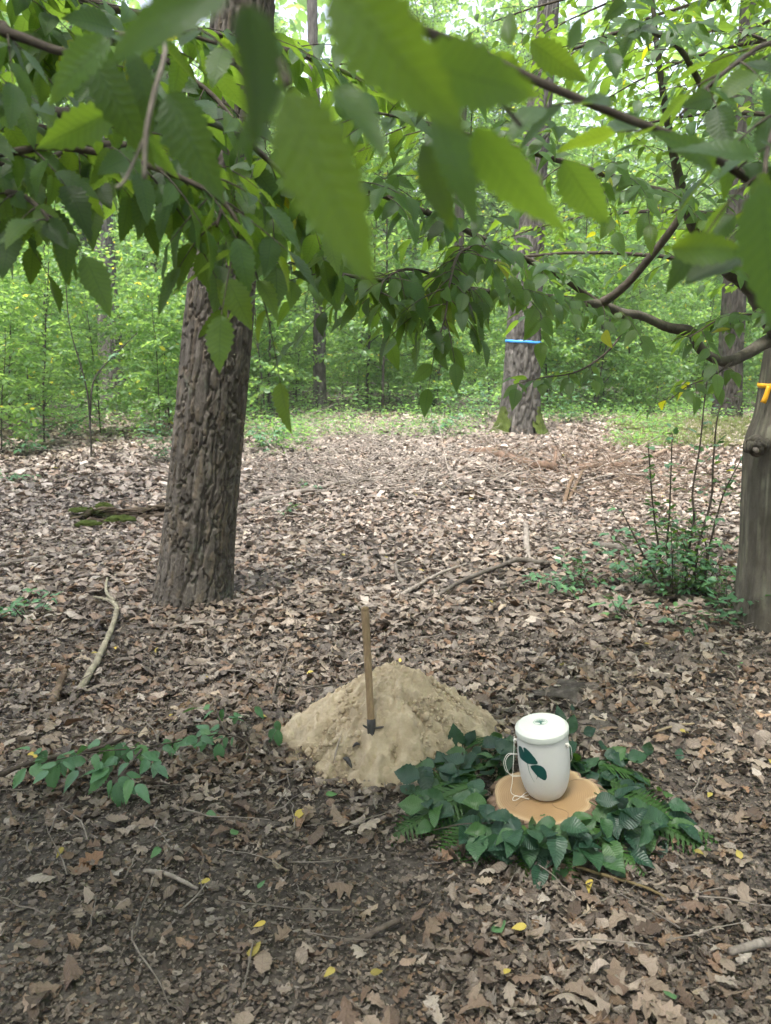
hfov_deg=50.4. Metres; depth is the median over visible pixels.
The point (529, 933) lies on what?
oak leaf
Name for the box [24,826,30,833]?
oak leaf
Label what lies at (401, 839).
oak leaf
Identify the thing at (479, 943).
oak leaf
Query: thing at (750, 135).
beech tree
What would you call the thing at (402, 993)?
oak leaf
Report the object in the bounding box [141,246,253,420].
beech sapling
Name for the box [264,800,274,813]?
oak leaf
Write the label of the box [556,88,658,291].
beech tree
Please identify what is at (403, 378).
beech sapling
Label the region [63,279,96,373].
beech sapling
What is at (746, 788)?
oak leaf
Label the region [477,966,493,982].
oak leaf
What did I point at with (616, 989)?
oak leaf
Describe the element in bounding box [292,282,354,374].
beech sapling
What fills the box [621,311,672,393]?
beech sapling
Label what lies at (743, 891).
oak leaf
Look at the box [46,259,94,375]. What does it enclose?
beech sapling
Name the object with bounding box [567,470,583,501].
fallen branch
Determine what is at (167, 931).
oak leaf
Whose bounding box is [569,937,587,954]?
oak leaf
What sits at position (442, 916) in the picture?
oak leaf
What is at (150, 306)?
beech sapling
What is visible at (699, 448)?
hornbeam shoot
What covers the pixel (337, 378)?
beech sapling
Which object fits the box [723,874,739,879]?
oak leaf
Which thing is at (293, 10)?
sky
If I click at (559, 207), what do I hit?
beech tree
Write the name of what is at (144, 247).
beech tree
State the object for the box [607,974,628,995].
oak leaf
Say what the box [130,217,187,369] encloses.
beech sapling
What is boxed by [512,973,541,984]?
oak leaf
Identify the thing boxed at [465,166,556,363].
beech sapling
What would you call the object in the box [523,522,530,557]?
fallen branch
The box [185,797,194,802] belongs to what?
oak leaf
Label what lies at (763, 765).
oak leaf
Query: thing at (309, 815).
oak leaf
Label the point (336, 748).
twig
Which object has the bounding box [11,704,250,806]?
hornbeam seedling
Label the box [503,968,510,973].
yellow leaf
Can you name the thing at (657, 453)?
fallen branch
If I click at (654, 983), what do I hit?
oak leaf
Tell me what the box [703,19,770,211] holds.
beech tree
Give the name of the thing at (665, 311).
beech sapling
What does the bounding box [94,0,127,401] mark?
oak tree
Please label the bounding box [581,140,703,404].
beech sapling
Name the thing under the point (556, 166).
beech tree
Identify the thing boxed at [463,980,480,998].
oak leaf
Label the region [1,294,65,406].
beech sapling
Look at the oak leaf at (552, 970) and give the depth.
2.19 m
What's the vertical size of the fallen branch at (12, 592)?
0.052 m
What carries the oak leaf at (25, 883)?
on the ground at (258, 894)
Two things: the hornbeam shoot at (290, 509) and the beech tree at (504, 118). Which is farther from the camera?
the beech tree at (504, 118)
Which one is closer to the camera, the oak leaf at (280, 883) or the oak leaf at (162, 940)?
the oak leaf at (162, 940)
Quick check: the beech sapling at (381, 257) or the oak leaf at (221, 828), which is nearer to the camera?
the oak leaf at (221, 828)
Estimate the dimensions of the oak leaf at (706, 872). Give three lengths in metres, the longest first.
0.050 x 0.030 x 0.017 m
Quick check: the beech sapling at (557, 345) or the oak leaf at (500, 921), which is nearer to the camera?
the oak leaf at (500, 921)
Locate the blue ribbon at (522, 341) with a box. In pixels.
[505,340,539,343]
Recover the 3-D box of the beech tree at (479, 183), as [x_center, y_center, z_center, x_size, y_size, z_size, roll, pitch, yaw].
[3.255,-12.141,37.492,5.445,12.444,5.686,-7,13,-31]
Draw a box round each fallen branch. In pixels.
[0,575,149,594]
[0,733,132,776]
[45,668,68,706]
[68,577,118,702]
[143,868,198,889]
[168,621,221,629]
[237,473,436,509]
[264,618,305,631]
[271,642,291,698]
[353,916,401,943]
[394,559,410,588]
[394,563,467,599]
[433,557,569,598]
[468,447,557,470]
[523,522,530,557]
[561,474,574,508]
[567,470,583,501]
[576,461,636,469]
[576,865,665,897]
[578,473,689,484]
[599,542,650,556]
[638,440,683,463]
[655,723,694,731]
[728,936,770,955]
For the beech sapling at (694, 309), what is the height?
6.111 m
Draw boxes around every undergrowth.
[0,367,759,422]
[0,390,754,453]
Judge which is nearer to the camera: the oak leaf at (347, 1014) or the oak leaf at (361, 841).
the oak leaf at (347, 1014)
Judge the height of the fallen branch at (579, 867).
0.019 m
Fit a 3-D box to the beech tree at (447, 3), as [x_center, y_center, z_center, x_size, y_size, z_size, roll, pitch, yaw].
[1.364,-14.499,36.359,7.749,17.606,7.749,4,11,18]
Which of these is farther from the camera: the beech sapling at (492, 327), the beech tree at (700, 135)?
the beech tree at (700, 135)
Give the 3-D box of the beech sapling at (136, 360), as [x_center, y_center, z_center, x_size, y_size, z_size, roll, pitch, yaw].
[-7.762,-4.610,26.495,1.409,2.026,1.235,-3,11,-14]
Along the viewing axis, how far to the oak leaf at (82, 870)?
2.60 m
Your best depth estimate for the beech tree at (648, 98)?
51.19 m
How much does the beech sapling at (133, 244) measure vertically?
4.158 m
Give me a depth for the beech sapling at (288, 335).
21.10 m
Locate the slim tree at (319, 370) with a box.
[307,0,326,410]
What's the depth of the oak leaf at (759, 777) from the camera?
3.18 m
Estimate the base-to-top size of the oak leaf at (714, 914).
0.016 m
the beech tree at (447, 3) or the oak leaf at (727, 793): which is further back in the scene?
the beech tree at (447, 3)
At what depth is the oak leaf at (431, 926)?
2.33 m
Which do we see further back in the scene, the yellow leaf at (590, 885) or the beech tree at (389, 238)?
the beech tree at (389, 238)
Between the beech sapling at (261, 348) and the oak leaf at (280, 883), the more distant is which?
the beech sapling at (261, 348)
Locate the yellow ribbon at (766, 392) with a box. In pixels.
[757,382,770,403]
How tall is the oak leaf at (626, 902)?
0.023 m
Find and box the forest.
[0,0,770,374]
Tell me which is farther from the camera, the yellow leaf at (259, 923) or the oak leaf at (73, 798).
the oak leaf at (73, 798)
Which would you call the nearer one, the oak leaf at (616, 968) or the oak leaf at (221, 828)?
the oak leaf at (616, 968)
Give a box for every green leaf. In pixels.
[150,846,161,857]
[206,810,216,815]
[230,829,237,834]
[257,880,264,887]
[326,791,336,796]
[490,920,505,932]
[663,990,676,998]
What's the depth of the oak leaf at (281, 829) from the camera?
2.85 m
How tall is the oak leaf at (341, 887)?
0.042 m
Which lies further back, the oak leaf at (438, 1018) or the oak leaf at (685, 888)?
the oak leaf at (685, 888)
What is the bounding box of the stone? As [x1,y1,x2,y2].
[284,757,303,763]
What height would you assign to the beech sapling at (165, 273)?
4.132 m
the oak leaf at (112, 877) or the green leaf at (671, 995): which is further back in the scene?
the oak leaf at (112, 877)
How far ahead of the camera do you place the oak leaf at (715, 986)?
2.12 m
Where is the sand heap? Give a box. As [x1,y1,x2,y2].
[271,660,510,797]
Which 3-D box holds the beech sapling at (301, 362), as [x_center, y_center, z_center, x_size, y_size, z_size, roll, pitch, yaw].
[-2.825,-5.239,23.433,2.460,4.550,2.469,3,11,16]
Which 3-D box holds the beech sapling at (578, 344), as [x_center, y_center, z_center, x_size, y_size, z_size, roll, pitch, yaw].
[3.648,-4.940,18.700,3.038,5.841,2.813,-3,11,-17]
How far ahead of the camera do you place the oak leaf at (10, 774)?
3.16 m
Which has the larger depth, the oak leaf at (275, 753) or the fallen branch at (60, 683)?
the fallen branch at (60, 683)
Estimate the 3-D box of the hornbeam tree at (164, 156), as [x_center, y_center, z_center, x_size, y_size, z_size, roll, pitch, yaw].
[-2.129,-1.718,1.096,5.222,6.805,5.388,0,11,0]
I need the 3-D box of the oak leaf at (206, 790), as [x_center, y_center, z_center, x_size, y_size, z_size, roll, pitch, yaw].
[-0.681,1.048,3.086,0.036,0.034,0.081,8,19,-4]
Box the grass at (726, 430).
[600,412,751,449]
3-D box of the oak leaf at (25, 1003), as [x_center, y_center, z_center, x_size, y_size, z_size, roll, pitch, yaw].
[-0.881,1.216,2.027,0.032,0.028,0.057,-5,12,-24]
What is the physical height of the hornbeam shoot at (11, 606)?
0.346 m
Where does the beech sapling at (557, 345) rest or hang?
on the ground at (258, 894)
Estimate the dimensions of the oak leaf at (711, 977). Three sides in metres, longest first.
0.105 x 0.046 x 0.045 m
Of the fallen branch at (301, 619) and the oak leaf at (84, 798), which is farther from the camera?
the fallen branch at (301, 619)
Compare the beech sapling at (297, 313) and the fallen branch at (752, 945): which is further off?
the beech sapling at (297, 313)
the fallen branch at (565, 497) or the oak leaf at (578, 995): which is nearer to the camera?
the oak leaf at (578, 995)
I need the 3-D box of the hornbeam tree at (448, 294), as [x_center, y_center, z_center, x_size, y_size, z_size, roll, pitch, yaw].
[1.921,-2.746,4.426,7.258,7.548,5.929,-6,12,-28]
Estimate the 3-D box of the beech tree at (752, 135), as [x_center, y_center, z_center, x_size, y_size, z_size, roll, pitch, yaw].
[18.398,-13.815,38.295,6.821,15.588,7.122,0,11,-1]
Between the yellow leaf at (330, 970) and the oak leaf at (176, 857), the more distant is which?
the oak leaf at (176, 857)
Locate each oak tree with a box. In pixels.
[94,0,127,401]
[489,0,559,434]
[710,0,757,419]
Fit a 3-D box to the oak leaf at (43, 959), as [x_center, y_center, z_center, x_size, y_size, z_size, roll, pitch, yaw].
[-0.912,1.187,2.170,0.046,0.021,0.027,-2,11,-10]
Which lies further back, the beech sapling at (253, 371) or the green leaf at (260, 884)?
the beech sapling at (253, 371)
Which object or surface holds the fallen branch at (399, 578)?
on the ground at (258, 894)
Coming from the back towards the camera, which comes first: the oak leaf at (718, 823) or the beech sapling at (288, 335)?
the beech sapling at (288, 335)
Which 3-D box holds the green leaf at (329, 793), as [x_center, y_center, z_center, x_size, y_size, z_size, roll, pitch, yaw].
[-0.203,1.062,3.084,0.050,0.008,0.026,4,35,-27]
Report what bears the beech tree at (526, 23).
on the ground at (258, 894)
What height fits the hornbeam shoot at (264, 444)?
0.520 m
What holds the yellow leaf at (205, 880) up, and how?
on the ground at (258, 894)
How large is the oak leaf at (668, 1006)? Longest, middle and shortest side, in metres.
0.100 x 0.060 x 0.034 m
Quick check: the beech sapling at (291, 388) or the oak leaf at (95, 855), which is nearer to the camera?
the oak leaf at (95, 855)
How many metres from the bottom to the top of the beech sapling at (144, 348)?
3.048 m
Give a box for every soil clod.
[532,679,604,708]
[563,708,618,738]
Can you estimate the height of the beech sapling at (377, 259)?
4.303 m
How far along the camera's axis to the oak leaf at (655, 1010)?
2.03 m
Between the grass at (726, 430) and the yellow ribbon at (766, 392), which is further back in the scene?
the grass at (726, 430)
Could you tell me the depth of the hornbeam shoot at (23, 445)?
12.24 m
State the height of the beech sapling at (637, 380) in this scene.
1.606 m
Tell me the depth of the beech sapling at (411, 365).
19.32 m
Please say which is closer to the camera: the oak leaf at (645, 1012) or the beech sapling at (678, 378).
the oak leaf at (645, 1012)
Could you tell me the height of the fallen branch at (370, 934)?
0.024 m
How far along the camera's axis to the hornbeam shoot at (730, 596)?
4.99 m
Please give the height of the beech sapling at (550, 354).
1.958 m
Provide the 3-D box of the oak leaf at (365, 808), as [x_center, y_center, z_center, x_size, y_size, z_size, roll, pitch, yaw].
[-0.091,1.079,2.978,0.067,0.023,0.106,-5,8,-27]
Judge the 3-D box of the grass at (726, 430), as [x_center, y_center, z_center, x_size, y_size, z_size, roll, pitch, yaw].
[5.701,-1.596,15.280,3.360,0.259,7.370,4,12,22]
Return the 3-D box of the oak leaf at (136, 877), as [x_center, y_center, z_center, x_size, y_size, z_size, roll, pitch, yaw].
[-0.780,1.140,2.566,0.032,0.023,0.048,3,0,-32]
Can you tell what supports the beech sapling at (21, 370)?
on the ground at (258, 894)
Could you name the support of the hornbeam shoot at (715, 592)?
on the ground at (258, 894)
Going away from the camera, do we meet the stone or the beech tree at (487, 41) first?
the stone
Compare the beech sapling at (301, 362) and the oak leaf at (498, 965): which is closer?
the oak leaf at (498, 965)
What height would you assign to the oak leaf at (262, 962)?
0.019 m
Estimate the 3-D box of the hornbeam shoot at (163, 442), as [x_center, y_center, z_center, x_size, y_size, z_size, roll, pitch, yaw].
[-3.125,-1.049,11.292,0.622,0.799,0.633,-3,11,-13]
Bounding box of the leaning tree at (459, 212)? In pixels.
[427,107,466,405]
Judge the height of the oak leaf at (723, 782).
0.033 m
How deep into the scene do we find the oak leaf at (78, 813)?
2.90 m
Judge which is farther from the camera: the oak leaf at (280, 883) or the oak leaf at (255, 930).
the oak leaf at (280, 883)
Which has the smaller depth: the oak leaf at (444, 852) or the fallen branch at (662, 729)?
the oak leaf at (444, 852)
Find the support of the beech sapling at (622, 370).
on the ground at (258, 894)
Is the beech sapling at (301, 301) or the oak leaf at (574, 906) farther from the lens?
the beech sapling at (301, 301)
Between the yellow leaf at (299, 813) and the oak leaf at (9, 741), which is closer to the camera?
the yellow leaf at (299, 813)
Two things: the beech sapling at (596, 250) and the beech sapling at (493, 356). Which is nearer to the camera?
the beech sapling at (596, 250)
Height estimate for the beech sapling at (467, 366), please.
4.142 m
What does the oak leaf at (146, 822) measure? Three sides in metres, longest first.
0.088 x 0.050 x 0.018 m
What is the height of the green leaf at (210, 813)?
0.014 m
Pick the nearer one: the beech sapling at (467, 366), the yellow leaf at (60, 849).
the yellow leaf at (60, 849)
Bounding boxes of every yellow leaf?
[56,847,63,857]
[198,878,209,883]
[247,941,260,956]
[254,920,265,926]
[293,809,303,821]
[324,966,334,976]
[370,968,382,975]
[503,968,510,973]
[511,922,526,929]
[586,879,592,892]
[694,849,703,854]
[736,850,742,858]
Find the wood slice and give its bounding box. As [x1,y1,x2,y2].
[487,769,606,828]
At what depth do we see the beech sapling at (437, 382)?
18.37 m
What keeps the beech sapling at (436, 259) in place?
on the ground at (258, 894)
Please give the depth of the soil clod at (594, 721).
3.73 m
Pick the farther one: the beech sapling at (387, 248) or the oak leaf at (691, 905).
the beech sapling at (387, 248)
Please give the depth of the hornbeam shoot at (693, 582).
5.54 m
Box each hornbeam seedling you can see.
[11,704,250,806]
[219,705,282,754]
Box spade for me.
[361,606,383,735]
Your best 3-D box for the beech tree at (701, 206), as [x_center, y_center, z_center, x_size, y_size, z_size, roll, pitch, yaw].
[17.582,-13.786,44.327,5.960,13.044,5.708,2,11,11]
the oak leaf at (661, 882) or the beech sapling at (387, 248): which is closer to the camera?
the oak leaf at (661, 882)
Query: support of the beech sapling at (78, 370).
on the ground at (258, 894)
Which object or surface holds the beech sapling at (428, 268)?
on the ground at (258, 894)
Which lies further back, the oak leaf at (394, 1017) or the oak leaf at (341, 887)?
the oak leaf at (341, 887)
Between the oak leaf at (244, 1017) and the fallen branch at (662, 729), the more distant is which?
the fallen branch at (662, 729)
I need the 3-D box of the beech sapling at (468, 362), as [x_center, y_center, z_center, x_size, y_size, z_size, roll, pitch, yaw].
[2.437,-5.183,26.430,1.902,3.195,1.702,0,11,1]
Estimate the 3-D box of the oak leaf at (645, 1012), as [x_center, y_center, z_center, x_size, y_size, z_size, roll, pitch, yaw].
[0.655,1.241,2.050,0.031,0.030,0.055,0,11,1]
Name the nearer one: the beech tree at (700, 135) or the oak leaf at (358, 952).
the oak leaf at (358, 952)
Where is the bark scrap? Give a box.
[343,756,351,767]
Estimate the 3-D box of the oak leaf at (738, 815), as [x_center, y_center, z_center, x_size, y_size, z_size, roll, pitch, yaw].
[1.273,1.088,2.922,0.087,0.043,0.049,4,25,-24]
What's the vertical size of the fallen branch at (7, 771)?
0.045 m
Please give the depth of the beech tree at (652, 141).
37.16 m
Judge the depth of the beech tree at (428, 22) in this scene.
33.18 m
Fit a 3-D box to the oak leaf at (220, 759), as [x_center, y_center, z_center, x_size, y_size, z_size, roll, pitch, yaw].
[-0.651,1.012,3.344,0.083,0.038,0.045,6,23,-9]
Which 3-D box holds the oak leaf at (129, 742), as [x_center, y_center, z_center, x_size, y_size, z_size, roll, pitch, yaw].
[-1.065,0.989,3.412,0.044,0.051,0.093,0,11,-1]
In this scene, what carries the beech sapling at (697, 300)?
on the ground at (258, 894)
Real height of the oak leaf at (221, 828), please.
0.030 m
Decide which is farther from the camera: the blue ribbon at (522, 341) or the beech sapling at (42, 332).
the beech sapling at (42, 332)
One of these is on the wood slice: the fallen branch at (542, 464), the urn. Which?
the urn
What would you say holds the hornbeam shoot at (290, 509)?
on the ground at (258, 894)
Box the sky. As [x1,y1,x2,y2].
[6,0,770,345]
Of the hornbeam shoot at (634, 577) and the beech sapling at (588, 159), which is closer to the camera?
the hornbeam shoot at (634, 577)
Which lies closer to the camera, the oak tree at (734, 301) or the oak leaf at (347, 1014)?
the oak leaf at (347, 1014)
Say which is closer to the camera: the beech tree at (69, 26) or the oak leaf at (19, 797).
the oak leaf at (19, 797)
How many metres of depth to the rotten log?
8.19 m
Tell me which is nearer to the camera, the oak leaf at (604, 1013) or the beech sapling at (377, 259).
the oak leaf at (604, 1013)
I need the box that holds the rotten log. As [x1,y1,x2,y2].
[68,502,165,527]
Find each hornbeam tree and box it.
[0,0,567,433]
[170,0,770,633]
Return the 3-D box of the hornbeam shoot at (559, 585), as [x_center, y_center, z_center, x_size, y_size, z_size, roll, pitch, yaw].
[1.289,0.465,5.841,0.854,0.311,0.586,-6,13,-29]
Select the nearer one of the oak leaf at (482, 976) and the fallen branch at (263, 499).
the oak leaf at (482, 976)
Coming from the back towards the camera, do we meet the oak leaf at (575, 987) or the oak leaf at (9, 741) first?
the oak leaf at (9, 741)
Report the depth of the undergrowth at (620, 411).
15.20 m
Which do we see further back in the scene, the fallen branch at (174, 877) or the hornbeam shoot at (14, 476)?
the hornbeam shoot at (14, 476)
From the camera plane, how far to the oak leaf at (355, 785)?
3.14 m
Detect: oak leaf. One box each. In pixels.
[3,738,14,746]
[6,770,19,778]
[16,792,24,804]
[19,879,29,886]
[22,994,35,1012]
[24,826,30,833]
[24,990,50,1020]
[26,873,54,883]
[26,938,47,947]
[28,980,59,997]
[33,953,49,965]
[42,866,51,875]
[43,808,60,825]
[53,805,65,815]
[55,781,78,788]
[62,851,73,858]
[63,954,83,989]
[66,864,88,875]
[69,790,82,804]
[73,809,85,817]
[74,850,102,871]
[77,795,89,799]
[82,901,97,917]
[83,886,93,903]
[87,837,99,846]
[106,814,129,821]
[110,870,122,881]
[127,739,134,747]
[131,816,155,828]
[132,873,140,880]
[159,935,166,944]
[161,927,172,935]
[167,764,178,777]
[171,767,185,779]
[173,855,183,860]
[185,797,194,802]
[192,816,202,822]
[202,780,208,795]
[207,766,222,774]
[210,824,229,835]
[216,755,236,765]
[221,752,235,758]
[230,799,255,813]
[231,1011,254,1023]
[236,820,246,827]
[243,771,252,780]
[244,805,249,812]
[250,926,263,933]
[253,950,271,973]
[256,849,264,860]
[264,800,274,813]
[273,748,280,762]
[274,922,291,941]
[275,879,287,888]
[276,826,290,832]
[295,810,309,828]
[301,941,314,952]
[302,806,315,821]
[307,825,324,844]
[312,776,323,787]
[327,882,352,898]
[329,809,349,826]
[336,996,360,1023]
[351,803,368,814]
[351,944,366,957]
[352,779,361,789]
[357,818,379,832]
[357,837,368,844]
[361,985,372,1002]
[364,1015,380,1023]
[366,990,384,1007]
[380,1005,390,1023]
[382,1005,400,1023]
[389,835,398,844]
[396,985,409,997]
[397,835,405,842]
[399,958,415,965]
[411,908,424,920]
[422,916,441,946]
[432,1005,445,1023]
[433,848,454,862]
[436,911,450,923]
[455,1015,480,1023]
[458,993,495,1014]
[459,901,472,908]
[460,932,490,956]
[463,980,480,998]
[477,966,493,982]
[494,917,504,937]
[494,961,511,975]
[502,981,519,1007]
[502,1004,512,1010]
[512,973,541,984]
[525,929,538,935]
[532,926,544,938]
[549,959,561,976]
[551,993,583,1005]
[556,971,565,982]
[562,979,602,999]
[564,985,582,996]
[567,900,581,917]
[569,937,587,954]
[575,890,601,904]
[582,994,612,1023]
[591,933,607,943]
[595,1008,612,1023]
[603,957,627,986]
[607,908,631,928]
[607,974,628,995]
[608,968,625,994]
[613,1011,647,1023]
[619,900,632,909]
[627,912,645,921]
[632,919,662,934]
[632,989,658,1009]
[638,954,657,976]
[641,880,654,884]
[641,976,672,1001]
[641,999,653,1019]
[646,878,665,888]
[649,999,676,1023]
[652,999,685,1023]
[658,956,667,969]
[663,910,687,926]
[664,1016,683,1023]
[675,900,709,914]
[675,984,696,1008]
[678,919,701,924]
[678,995,694,1007]
[680,885,689,892]
[683,874,707,883]
[687,880,704,891]
[694,1016,704,1023]
[701,867,711,877]
[706,984,723,993]
[707,974,736,985]
[708,951,721,973]
[708,968,745,997]
[710,904,723,917]
[712,785,737,796]
[713,774,736,788]
[714,819,720,828]
[719,958,735,971]
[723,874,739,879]
[724,995,735,1009]
[731,808,749,822]
[737,881,756,912]
[740,750,752,755]
[740,786,749,793]
[741,919,753,932]
[745,807,763,820]
[747,758,770,768]
[752,775,763,784]
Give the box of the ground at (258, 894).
[0,348,770,1023]
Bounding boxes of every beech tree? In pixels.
[0,1,89,287]
[4,0,139,328]
[45,20,137,297]
[53,151,128,329]
[86,140,179,346]
[113,207,187,339]
[114,61,180,304]
[147,7,294,294]
[256,21,338,327]
[297,58,388,377]
[309,83,381,378]
[331,121,431,376]
[365,0,510,367]
[372,0,490,369]
[380,133,436,263]
[419,106,508,269]
[430,10,589,323]
[467,60,587,291]
[473,31,532,328]
[475,0,610,370]
[485,104,572,326]
[545,128,606,313]
[546,111,576,284]
[547,135,599,322]
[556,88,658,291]
[587,81,686,241]
[606,111,697,312]
[617,114,700,335]
[630,148,696,309]
[654,157,696,347]
[664,32,770,310]
[672,170,721,315]
[673,108,720,312]
[699,17,770,376]
[700,75,765,299]
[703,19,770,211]
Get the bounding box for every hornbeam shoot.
[0,431,58,453]
[0,469,40,480]
[0,588,62,619]
[17,413,94,438]
[135,408,174,461]
[244,419,289,451]
[278,503,298,514]
[299,479,321,487]
[420,394,470,434]
[460,377,500,420]
[522,547,623,599]
[544,365,601,422]
[589,586,641,625]
[592,529,687,584]
[607,380,741,598]
[609,502,738,596]
[644,588,726,635]
[697,567,736,610]
[702,587,770,627]
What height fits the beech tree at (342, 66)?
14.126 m
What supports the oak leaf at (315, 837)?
on the ground at (258, 894)
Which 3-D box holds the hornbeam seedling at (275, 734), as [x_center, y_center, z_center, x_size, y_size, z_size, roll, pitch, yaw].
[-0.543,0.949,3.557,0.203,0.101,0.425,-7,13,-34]
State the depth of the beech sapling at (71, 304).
26.01 m
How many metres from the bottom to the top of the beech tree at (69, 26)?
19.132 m
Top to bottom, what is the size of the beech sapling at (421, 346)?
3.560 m
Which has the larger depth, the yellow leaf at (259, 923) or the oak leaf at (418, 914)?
the oak leaf at (418, 914)
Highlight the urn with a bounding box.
[504,713,571,800]
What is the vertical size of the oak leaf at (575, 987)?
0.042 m
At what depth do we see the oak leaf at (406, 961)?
2.19 m
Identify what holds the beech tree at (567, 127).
on the ground at (258, 894)
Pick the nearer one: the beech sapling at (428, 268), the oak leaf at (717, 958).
the oak leaf at (717, 958)
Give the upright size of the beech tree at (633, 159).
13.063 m
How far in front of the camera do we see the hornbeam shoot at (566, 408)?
16.13 m
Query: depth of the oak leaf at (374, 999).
2.04 m
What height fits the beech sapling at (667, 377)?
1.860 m
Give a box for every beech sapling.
[0,82,123,410]
[0,190,111,442]
[0,241,78,424]
[0,247,76,417]
[0,278,25,399]
[0,282,61,452]
[0,310,56,406]
[1,274,50,385]
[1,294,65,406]
[20,268,85,383]
[35,237,153,432]
[41,231,96,384]
[41,302,93,386]
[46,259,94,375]
[49,246,98,379]
[61,282,155,456]
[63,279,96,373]
[87,267,141,379]
[91,138,186,408]
[100,270,185,433]
[108,212,186,424]
[114,266,186,418]
[124,340,152,387]
[126,296,173,399]
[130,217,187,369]
[133,236,186,332]
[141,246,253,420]
[142,255,187,370]
[177,84,345,412]
[180,278,277,375]
[248,260,321,417]
[248,304,293,405]
[249,343,276,402]
[252,241,311,398]
[253,248,329,398]
[265,287,337,400]
[279,335,311,397]
[292,104,439,410]
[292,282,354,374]
[301,288,342,367]
[309,302,356,387]
[312,318,363,400]
[326,274,395,401]
[327,257,392,398]
[327,310,367,393]
[328,250,409,400]
[343,244,409,385]
[345,236,411,392]
[362,311,412,399]
[377,307,450,398]
[381,317,465,409]
[385,341,425,392]
[404,249,452,360]
[407,238,455,363]
[407,317,475,412]
[420,268,492,394]
[421,194,495,355]
[441,282,502,383]
[441,326,485,384]
[452,285,488,390]
[454,300,504,399]
[464,286,507,378]
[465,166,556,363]
[481,325,505,384]
[484,161,621,411]
[489,278,577,400]
[499,126,647,406]
[506,236,583,402]
[540,341,556,404]
[541,221,661,410]
[545,167,673,411]
[547,326,569,388]
[552,295,613,397]
[563,337,613,402]
[565,184,638,388]
[567,236,646,406]
[576,341,621,398]
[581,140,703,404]
[596,198,692,397]
[598,228,639,321]
[598,302,652,397]
[607,353,657,413]
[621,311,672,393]
[621,354,660,407]
[632,254,687,376]
[633,342,684,409]
[648,320,689,397]
[654,276,757,397]
[656,261,715,387]
[662,284,696,381]
[668,277,719,383]
[679,356,712,400]
[680,277,762,386]
[701,299,765,373]
[743,311,763,399]
[745,153,770,371]
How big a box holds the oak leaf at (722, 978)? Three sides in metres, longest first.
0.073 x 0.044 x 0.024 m
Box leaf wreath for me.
[388,698,717,889]
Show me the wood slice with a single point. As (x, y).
(579, 794)
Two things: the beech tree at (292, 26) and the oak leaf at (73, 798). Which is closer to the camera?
the oak leaf at (73, 798)
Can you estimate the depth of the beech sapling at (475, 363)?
25.48 m

